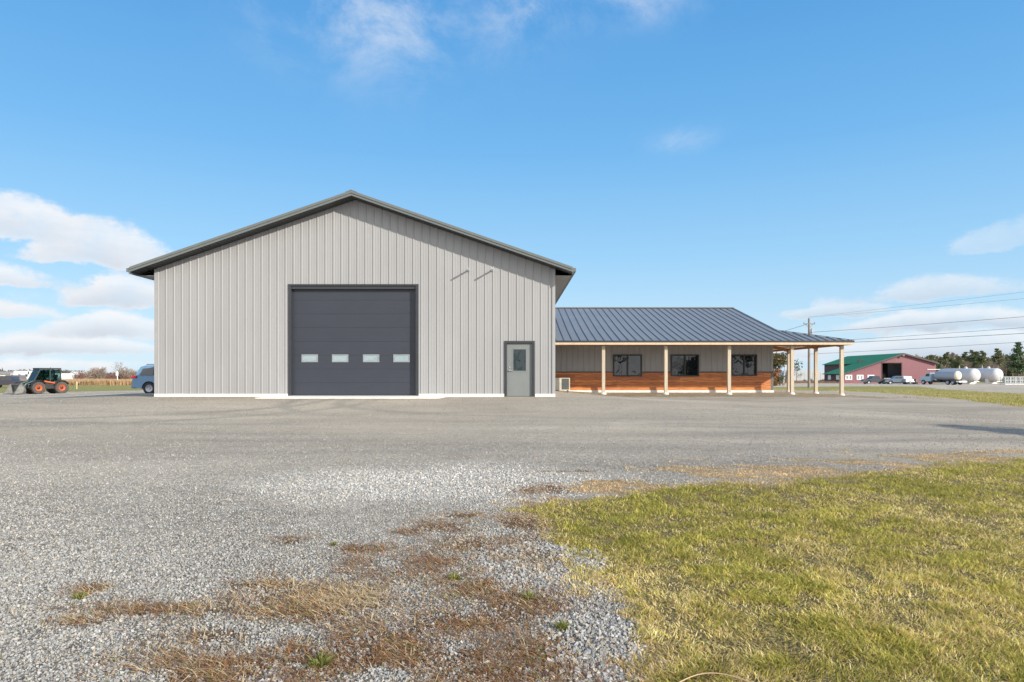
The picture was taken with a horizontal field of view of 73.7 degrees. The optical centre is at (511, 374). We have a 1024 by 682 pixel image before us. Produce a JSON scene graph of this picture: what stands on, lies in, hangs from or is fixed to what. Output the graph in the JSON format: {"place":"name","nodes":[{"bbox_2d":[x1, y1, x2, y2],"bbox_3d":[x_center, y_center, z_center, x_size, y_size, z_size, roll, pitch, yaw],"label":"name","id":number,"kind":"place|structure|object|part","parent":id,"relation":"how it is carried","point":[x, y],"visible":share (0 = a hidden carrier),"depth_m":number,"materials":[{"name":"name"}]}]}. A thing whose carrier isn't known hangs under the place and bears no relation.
{"place":"outdoors","nodes":[
{"label":"outdoors","id":0,"kind":"place"},
{"bbox_2d":[0,376,1023,681],"bbox_3d":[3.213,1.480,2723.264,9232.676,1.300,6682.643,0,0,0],"label":"ground","id":1,"kind":"structure","parent":0,"point":[852,404],"depth_m":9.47,"materials":[{"name":"grey gravel"}]},
{"bbox_2d":[0,371,13,375],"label":"long shed","id":2,"kind":"structure","parent":1,"relation":"on","point":[3,373],"depth_m":229.60,"materials":[{"name":"white paint"}]},
{"bbox_2d":[0,376,24,386],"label":"parked pickup","id":3,"kind":"object","parent":1,"relation":"on","point":[6,380],"visible":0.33,"depth_m":111.22,"materials":[{"name":"paint"}]},
{"bbox_2d":[5,375,26,379],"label":"parked van","id":4,"kind":"object","parent":1,"relation":"on","point":[21,376],"visible":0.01,"depth_m":149.15,"materials":[{"name":"grey paint"}]},
{"bbox_2d":[10,371,31,378],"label":"box truck","id":5,"kind":"object","parent":1,"relation":"on","point":[22,373],"visible":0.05,"depth_m":163.85,"materials":[{"name":"white paint"}]},
{"bbox_2d":[4,368,68,393],"bbox_3d":[-41.320,0.526,59.477,1.994,2.279,4.361,0,0,33],"label":"wheel loader","id":6,"kind":"object","parent":1,"relation":"on","point":[31,385],"visible":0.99,"depth_m":59.22,"materials":[{"name":"orange paint"}]},
{"bbox_2d":[46,373,72,379],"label":"parked van","id":7,"kind":"object","parent":1,"relation":"on","point":[66,376],"visible":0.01,"depth_m":174.99,"materials":[{"name":"white paint"}]},
{"bbox_2d":[0,367,131,377],"bbox_3d":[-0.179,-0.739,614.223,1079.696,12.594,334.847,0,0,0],"label":"woods","id":8,"kind":"object","parent":1,"relation":"on","point":[46,374],"visible":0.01,"depth_m":538.82,"materials":[{"name":"brown plant"}]},
{"bbox_2d":[20,378,131,384],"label":"dry reeds","id":9,"kind":"object","parent":1,"relation":"on","point":[99,381],"visible":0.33,"depth_m":140.36,"materials":[{"name":"beige plant"}]},
{"bbox_2d":[69,590,90,599],"bbox_3d":[-2.929,1.488,4.618,0.145,0.054,0.141,0,0,-26],"label":"weed","id":10,"kind":"object","parent":1,"relation":"on","point":[77,595],"visible":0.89,"depth_m":4.62,"materials":[{"name":"green plant"}]},
{"bbox_2d":[82,371,91,378],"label":"bare shrub","id":11,"kind":"object","parent":1,"relation":"on","point":[86,375],"visible":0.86,"depth_m":191.11,"materials":[{"name":"brown plant"}]},
{"bbox_2d":[89,367,107,378],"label":"bare shrub","id":12,"kind":"object","parent":1,"relation":"on","point":[101,370],"visible":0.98,"depth_m":176.78,"materials":[{"name":"brown plant"}]},
{"bbox_2d":[119,367,130,378],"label":"bare shrub","id":13,"kind":"object","parent":1,"relation":"on","point":[123,372],"visible":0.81,"depth_m":187.83,"materials":[{"name":"brown plant"}]},
{"bbox_2d":[127,369,137,378],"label":"bare shrub","id":14,"kind":"object","parent":1,"relation":"on","point":[133,372],"visible":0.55,"depth_m":172.44,"materials":[{"name":"brown plant"}]},
{"bbox_2d":[131,364,153,392],"bbox_3d":[-19.458,0.228,40.000,4.762,1.763,1.862,0,0,0],"label":"parked suv","id":15,"kind":"object","parent":1,"relation":"on","point":[143,378],"visible":0.25,"depth_m":39.11,"materials":[{"name":"blue metal"}]},
{"bbox_3d":[-20.946,-0.217,39.165,0.787,0.437,0.140,0,0,0],"label":"side window","id":16,"kind":"part","parent":15,"relation":"part of","materials":[{"name":"grey glass"}]},
{"bbox_2d":[300,648,340,668],"bbox_3d":[-1.018,1.502,3.623,0.200,0.083,0.219,0,0,0],"label":"weed","id":17,"kind":"object","parent":1,"relation":"on","point":[320,661],"visible":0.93,"depth_m":3.61,"materials":[{"name":"green plant"}]},
{"bbox_2d":[0,469,658,681],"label":"dry grass","id":18,"kind":"structure","parent":1,"relation":"on","point":[406,639],"depth_m":4.23,"materials":[{"name":"brown plant"}]},
{"bbox_2d":[126,190,575,396],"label":"metal barn","id":19,"kind":"structure","parent":1,"relation":"on","point":[350,293],"depth_m":26.10,"materials":[{"name":"grey metal"}]},
{"bbox_2d":[293,289,415,395],"bbox_3d":[-6.060,-1.290,26.289,4.760,4.240,0.082,0,0,0],"label":"overhead door","id":20,"kind":"structure","parent":19,"relation":"in","point":[347,342],"depth_m":26.27,"materials":[{"name":"grey metal"}]},
{"bbox_2d":[507,343,531,395],"bbox_3d":[0.290,-0.200,26.142,0.972,2.032,0.105,0,0,0],"label":"entry door","id":21,"kind":"structure","parent":19,"relation":"in","point":[519,355],"depth_m":26.15,"materials":[{"name":"grey metal"}]},
{"bbox_2d":[255,396,447,398],"bbox_3d":[-5.800,0.988,25.250,6.700,0.385,1.900,0,0,0],"label":"concrete apron","id":22,"kind":"object","parent":1,"relation":"on","point":[353,397],"visible":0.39,"depth_m":24.48,"materials":[{"name":"grey concrete"}]},
{"bbox_2d":[448,572,464,579],"bbox_3d":[-0.416,1.479,5.019,0.150,0.061,0.143,0,0,-6],"label":"weed","id":23,"kind":"object","parent":1,"relation":"on","point":[453,577],"visible":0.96,"depth_m":5.02,"materials":[{"name":"green plant"}]},
{"bbox_2d":[519,587,543,599],"bbox_3d":[0.128,1.484,4.614,0.172,0.072,0.190,0,0,-39],"label":"weed","id":24,"kind":"object","parent":1,"relation":"on","point":[530,594],"visible":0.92,"depth_m":4.63,"materials":[{"name":"green plant"}]},
{"bbox_2d":[550,618,571,630],"bbox_3d":[0.297,1.493,4.101,0.171,0.063,0.173,0,0,0],"label":"weed","id":25,"kind":"object","parent":1,"relation":"on","point":[560,625],"visible":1,"depth_m":4.09,"materials":[{"name":"green plant"}]},
{"bbox_2d":[555,378,569,390],"bbox_3d":[2.660,0.519,36.739,0.892,0.722,0.382,0,0,0],"label":"air conditioner","id":26,"kind":"object","parent":1,"relation":"on","point":[562,383],"visible":0.79,"depth_m":36.57,"materials":[{"name":"beige metal"}]},
{"bbox_2d":[555,307,854,394],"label":"office wing","id":27,"kind":"structure","parent":1,"relation":"on","point":[666,350],"depth_m":37.38,"materials":[{"name":"grey metal"}]},
{"bbox_2d":[613,354,641,375],"bbox_3d":[6.320,-0.520,37.390,1.580,1.200,0.140,0,0,0],"label":"window","id":28,"kind":"structure","parent":27,"relation":"in","point":[623,364],"depth_m":37.38,"materials":[{"name":"black glass"}]},
{"bbox_2d":[670,354,698,375],"bbox_3d":[9.460,-0.520,37.390,1.560,1.200,0.140,0,0,0],"label":"window","id":29,"kind":"structure","parent":27,"relation":"in","point":[680,364],"depth_m":37.38,"materials":[{"name":"black glass"}]},
{"bbox_2d":[731,354,756,375],"bbox_3d":[12.705,-0.535,37.390,1.410,1.170,0.140,0,0,0],"label":"window","id":30,"kind":"structure","parent":27,"relation":"in","point":[741,364],"depth_m":37.38,"materials":[{"name":"glass"}]},
{"bbox_2d":[679,672,749,681],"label":"grass stem","id":31,"kind":"object","parent":1,"relation":"on","point":[713,673],"visible":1,"depth_m":3.40,"materials":[{"name":"plant"}]},
{"bbox_2d":[563,391,943,399],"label":"porch weeds","id":32,"kind":"object","parent":1,"relation":"on","point":[772,393],"visible":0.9,"depth_m":34.28,"materials":[{"name":"brown plant"}]},
{"bbox_2d":[772,368,781,385],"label":"rust bush","id":33,"kind":"object","parent":1,"relation":"on","point":[775,375],"visible":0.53,"depth_m":127.55,"materials":[{"name":"brown plant"}]},
{"bbox_2d":[773,351,802,384],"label":"bushy tree","id":34,"kind":"object","parent":1,"relation":"on","point":[779,359],"visible":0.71,"depth_m":133.70,"materials":[{"name":"green plant"}]},
{"bbox_2d":[776,370,823,380],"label":"greenhouse","id":35,"kind":"object","parent":1,"relation":"on","point":[804,376],"visible":0.32,"depth_m":225.00,"materials":[{"name":"white plastic"}]},
{"bbox_2d":[778,380,838,382],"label":"dry weeds","id":36,"kind":"object","parent":1,"relation":"on","point":[806,381],"visible":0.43,"depth_m":173.41,"materials":[{"name":"brown plant"}]},
{"bbox_2d":[803,318,814,387],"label":"utility pole","id":37,"kind":"object","parent":1,"relation":"on","point":[808,323],"visible":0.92,"depth_m":103.85,"materials":[{"name":"brown wood"}]},
{"bbox_2d":[808,298,1023,317],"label":"overhead wire","id":38,"kind":"object","parent":37,"relation":"attached to","point":[915,308],"visible":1,"depth_m":94.39,"materials":[{"name":"black metal"}]},
{"bbox_2d":[813,292,1019,316],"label":"overhead wire","id":39,"kind":"object","parent":37,"relation":"attached to","point":[918,304],"visible":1,"depth_m":93.50,"materials":[{"name":"black metal"}]},
{"bbox_2d":[819,342,1015,353],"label":"overhead wire","id":40,"kind":"object","parent":37,"relation":"attached to","point":[930,347],"visible":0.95,"depth_m":92.81,"materials":[{"name":"black metal"}]},
{"bbox_2d":[821,317,1015,331],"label":"overhead wire","id":41,"kind":"object","parent":37,"relation":"attached to","point":[920,324],"visible":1,"depth_m":93.54,"materials":[{"name":"black metal"}]},
{"bbox_2d":[852,327,1023,339],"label":"overhead wire","id":42,"kind":"object","parent":37,"relation":"attached to","point":[941,333],"visible":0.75,"depth_m":92.02,"materials":[{"name":"black metal"}]},
{"bbox_2d":[866,333,1023,341],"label":"overhead wire","id":43,"kind":"object","parent":37,"relation":"attached to","point":[946,337],"visible":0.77,"depth_m":91.43,"materials":[{"name":"black metal"}]},
{"bbox_2d":[860,376,885,383],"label":"parked pickup","id":44,"kind":"object","parent":1,"relation":"on","point":[870,379],"visible":1,"depth_m":159.04,"materials":[{"name":"paint"}]},
{"bbox_2d":[822,353,939,382],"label":"red barn","id":45,"kind":"structure","parent":1,"relation":"on","point":[857,369],"depth_m":172.00,"materials":[{"name":"red metal"}]},
{"bbox_2d":[845,375,851,379],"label":"window","id":46,"kind":"structure","parent":45,"relation":"in","point":[847,377],"depth_m":171.90,"materials":[{"name":"white paint"}]},
{"bbox_2d":[883,376,911,383],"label":"parked pickup","id":47,"kind":"object","parent":1,"relation":"on","point":[895,379],"visible":0.94,"depth_m":157.17,"materials":[{"name":"paint"}]},
{"bbox_2d":[904,378,914,383],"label":"flat trailer","id":48,"kind":"object","parent":1,"relation":"on","point":[909,380],"visible":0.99,"depth_m":156.30,"materials":[{"name":"white paint"}]},
{"bbox_2d":[920,371,966,384],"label":"tank truck","id":49,"kind":"object","parent":1,"relation":"on","point":[946,377],"visible":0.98,"depth_m":148.68,"materials":[{"name":"white metal"}]},
{"bbox_2d":[941,352,953,367],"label":"pine tree","id":50,"kind":"object","parent":1,"relation":"on","point":[948,358],"visible":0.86,"depth_m":224.96,"materials":[{"name":"green plant"}]},
{"bbox_2d":[952,356,964,368],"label":"pine tree","id":51,"kind":"object","parent":1,"relation":"on","point":[958,362],"visible":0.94,"depth_m":222.73,"materials":[{"name":"green plant"}]},
{"bbox_2d":[938,366,980,383],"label":"propane tank","id":52,"kind":"object","parent":1,"relation":"on","point":[971,375],"visible":0.62,"depth_m":159.09,"materials":[{"name":"white metal"}]},
{"bbox_2d":[960,352,967,365],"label":"pine tree","id":53,"kind":"object","parent":1,"relation":"on","point":[963,356],"visible":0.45,"depth_m":254.52,"materials":[{"name":"green plant"}]},
{"bbox_2d":[964,350,973,364],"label":"pine tree","id":54,"kind":"object","parent":1,"relation":"on","point":[969,358],"visible":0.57,"depth_m":246.78,"materials":[{"name":"green plant"}]},
{"bbox_2d":[915,352,1023,379],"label":"background woods","id":55,"kind":"object","parent":1,"relation":"on","point":[953,355],"visible":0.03,"depth_m":264.99,"materials":[{"name":"green plant"}]},
{"bbox_2d":[968,355,983,367],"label":"pine tree","id":56,"kind":"object","parent":1,"relation":"on","point":[974,358],"visible":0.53,"depth_m":223.32,"materials":[{"name":"green plant"}]},
{"bbox_2d":[977,350,988,366],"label":"pine tree","id":57,"kind":"object","parent":1,"relation":"on","point":[982,357],"visible":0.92,"depth_m":223.28,"materials":[{"name":"green plant"}]},
{"bbox_2d":[975,365,1002,383],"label":"propane tank","id":58,"kind":"object","parent":1,"relation":"on","point":[989,375],"visible":0.58,"depth_m":164.20,"materials":[{"name":"white metal"}]},
{"bbox_2d":[986,361,1000,368],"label":"bare tree","id":59,"kind":"object","parent":1,"relation":"on","point":[997,366],"visible":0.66,"depth_m":206.70,"materials":[{"name":"brown plant"}]},
{"bbox_2d":[989,348,1006,365],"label":"pine tree","id":60,"kind":"object","parent":1,"relation":"on","point":[995,356],"visible":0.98,"depth_m":214.50,"materials":[{"name":"green plant"}]},
{"bbox_2d":[1003,363,1013,376],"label":"pine tree","id":61,"kind":"object","parent":1,"relation":"on","point":[1008,374],"visible":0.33,"depth_m":240.79,"materials":[{"name":"green plant"}]},
{"bbox_2d":[1000,377,1023,384],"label":"fence","id":62,"kind":"object","parent":1,"relation":"on","point":[1019,379],"visible":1,"depth_m":149.91,"materials":[{"name":"plastic"}]},
{"bbox_2d":[1006,342,1023,380],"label":"pine tree","id":63,"kind":"object","parent":1,"relation":"on","point":[1017,365],"visible":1,"depth_m":204.60,"materials":[{"name":"green plant"}]},
{"bbox_2d":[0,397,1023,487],"bbox_3d":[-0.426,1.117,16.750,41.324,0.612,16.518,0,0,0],"label":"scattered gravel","id":64,"kind":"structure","parent":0,"point":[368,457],"depth_m":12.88,"materials":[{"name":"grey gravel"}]},
{"bbox_2d":[0,0,1023,372],"label":"sky","id":65,"kind":"structure","parent":0,"point":[782,164],"materials":[{"name":"blue"}]},
{"bbox_2d":[435,448,1023,681],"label":"lawn grass","id":66,"kind":"structure","parent":0,"point":[1007,650],"depth_m":5.09,"materials":[{"name":"green plant"}]},
{"bbox_2d":[773,388,1023,406],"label":"verge grass","id":67,"kind":"structure","parent":0,"point":[999,398],"depth_m":50.36,"materials":[{"name":"green plant"}]}
]}

